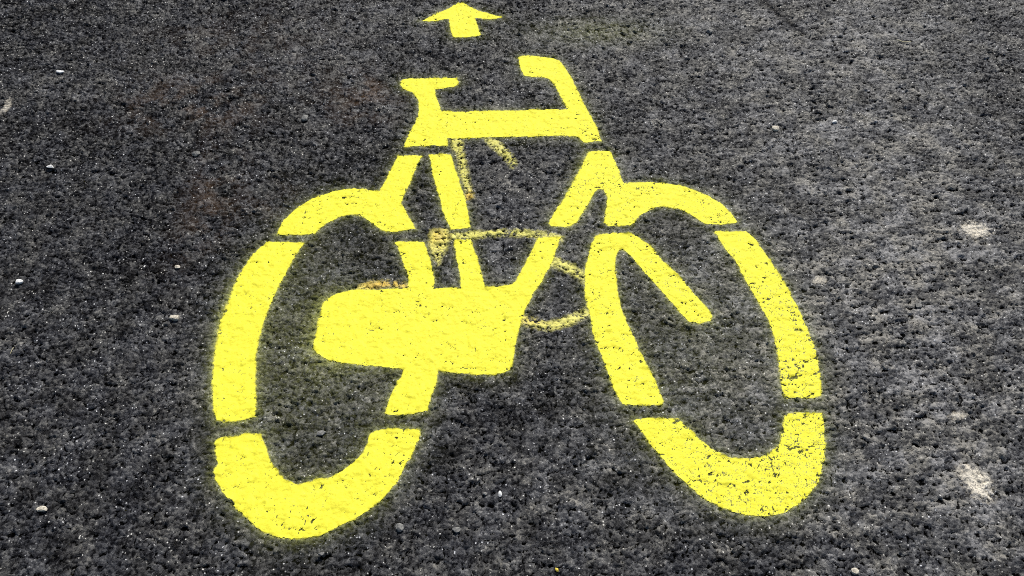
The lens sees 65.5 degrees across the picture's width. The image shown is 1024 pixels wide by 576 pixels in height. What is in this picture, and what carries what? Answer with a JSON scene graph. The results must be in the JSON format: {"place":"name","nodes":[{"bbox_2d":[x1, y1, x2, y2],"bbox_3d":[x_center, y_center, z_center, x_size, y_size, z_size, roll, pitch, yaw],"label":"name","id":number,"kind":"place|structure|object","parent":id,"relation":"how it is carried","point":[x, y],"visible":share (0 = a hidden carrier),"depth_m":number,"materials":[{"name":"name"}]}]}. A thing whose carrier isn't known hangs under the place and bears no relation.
{"place":"outdoors","nodes":[
{"label":"outdoors","id":0,"kind":"place"},
{"bbox_2d":[0,0,1023,575],"bbox_3d":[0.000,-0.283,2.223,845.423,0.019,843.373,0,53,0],"label":"road","id":1,"kind":"structure","parent":0,"point":[868,204],"depth_m":2.04,"materials":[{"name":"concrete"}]},
{"bbox_2d":[0,98,12,113],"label":"scuff mark","id":2,"kind":"object","parent":1,"relation":"on","point":[7,105],"visible":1,"depth_m":2.43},
{"bbox_2d":[15,279,22,283],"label":"pebble","id":3,"kind":"object","parent":1,"relation":"on","point":[19,281],"visible":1,"depth_m":2.01,"materials":[{"name":"white stone"}]},
{"bbox_2d":[36,506,46,511],"bbox_3d":[-0.975,0.458,1.652,0.024,0.008,0.014,10,53,7],"label":"pebble","id":4,"kind":"object","parent":1,"relation":"on","point":[41,508],"visible":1,"depth_m":1.65,"materials":[{"name":"beige stone"}]},
{"bbox_2d":[169,315,178,320],"bbox_3d":[-0.825,0.072,1.945,0.023,0.011,0.016,5,53,4],"label":"pebble","id":5,"kind":"object","parent":1,"relation":"on","point":[174,317],"visible":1,"depth_m":1.94,"materials":[{"name":"beige stone"}]},
{"bbox_2d":[192,151,199,156],"bbox_3d":[-0.910,-0.386,2.296,0.023,0.013,0.020,-14,54,-10],"label":"pebble","id":6,"kind":"object","parent":1,"relation":"on","point":[195,153],"visible":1,"depth_m":2.29,"materials":[{"name":"grey stone"}]},
{"bbox_2d":[301,115,307,120],"bbox_3d":[-0.623,-0.512,2.392,0.021,0.012,0.026,10,53,8],"label":"pebble","id":7,"kind":"object","parent":1,"relation":"on","point":[304,118],"visible":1,"depth_m":2.39,"materials":[{"name":"grey stone"}]},
{"bbox_2d":[317,430,325,435],"bbox_3d":[-0.421,0.320,1.758,0.021,0.007,0.014,-12,54,-9],"label":"pebble","id":8,"kind":"object","parent":1,"relation":"on","point":[321,432],"visible":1,"depth_m":1.75,"materials":[{"name":"grey stone"}]},
{"bbox_2d":[395,523,403,531],"bbox_3d":[-0.230,0.490,1.627,0.018,0.010,0.017,11,53,8],"label":"pebble","id":9,"kind":"object","parent":1,"relation":"on","point":[399,527],"visible":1,"depth_m":1.62,"materials":[{"name":"grey stone"}]},
{"bbox_2d":[452,527,460,532],"bbox_3d":[-0.113,0.492,1.626,0.015,0.008,0.014,33,59,22],"label":"pebble","id":10,"kind":"object","parent":1,"relation":"on","point":[456,529],"visible":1,"depth_m":1.62,"materials":[{"name":"grey stone"}]},
{"bbox_2d":[423,2,501,37],"bbox_3d":[-0.172,-0.911,2.701,0.210,0.012,0.188,29,58,20],"label":"direction arrow","id":11,"kind":"object","parent":1,"relation":"on","point":[462,17],"visible":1,"depth_m":2.71,"materials":[{"name":"yellow paint"}]},
{"bbox_2d":[357,137,588,329],"bbox_3d":[-0.029,-0.178,2.140,0.584,0.014,0.628,12,54,9],"label":"faded marking","id":12,"kind":"object","parent":1,"relation":"on","point":[569,320],"visible":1,"depth_m":2.10,"materials":[{"name":"paint"}]},
{"bbox_2d":[211,55,825,539],"bbox_3d":[0.005,-0.122,2.098,1.433,0.013,1.591,0,53,0],"label":"bicycle symbol","id":13,"kind":"object","parent":1,"relation":"on","point":[467,325],"visible":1,"depth_m":1.94,"materials":[{"name":"yellow paint"}]},
{"bbox_2d":[772,126,778,131],"bbox_3d":[0.779,-0.473,2.360,0.020,0.013,0.024,0,53,0],"label":"pebble","id":14,"kind":"object","parent":1,"relation":"on","point":[775,128],"visible":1,"depth_m":2.35,"materials":[{"name":"beige stone"}]},
{"bbox_2d":[812,275,826,284],"bbox_3d":[0.779,-0.021,2.021,0.038,0.007,0.031,0,53,0],"label":"chalky spot","id":15,"kind":"object","parent":1,"relation":"on","point":[818,279],"visible":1,"depth_m":2.02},
{"bbox_2d":[851,568,858,574],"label":"pebble","id":16,"kind":"object","parent":1,"relation":"on","point":[854,571],"visible":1,"depth_m":1.57,"materials":[{"name":"beige stone"}]},
{"bbox_2d":[947,411,968,422],"bbox_3d":[1.000,0.285,1.784,0.052,0.008,0.027,-22,56,-16],"label":"scuff mark","id":17,"kind":"object","parent":1,"relation":"on","point":[953,415],"visible":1,"depth_m":1.78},
{"bbox_2d":[955,464,993,503],"bbox_3d":[0.984,0.413,1.686,0.074,0.010,0.091,0,53,0],"label":"chalky smear","id":18,"kind":"object","parent":1,"relation":"on","point":[976,481],"visible":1,"depth_m":1.69},
{"bbox_2d":[958,220,994,239],"bbox_3d":[1.236,-0.156,2.122,0.094,0.009,0.070,0,53,0],"label":"pale spot","id":19,"kind":"object","parent":1,"relation":"on","point":[972,229],"visible":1,"depth_m":2.12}
]}

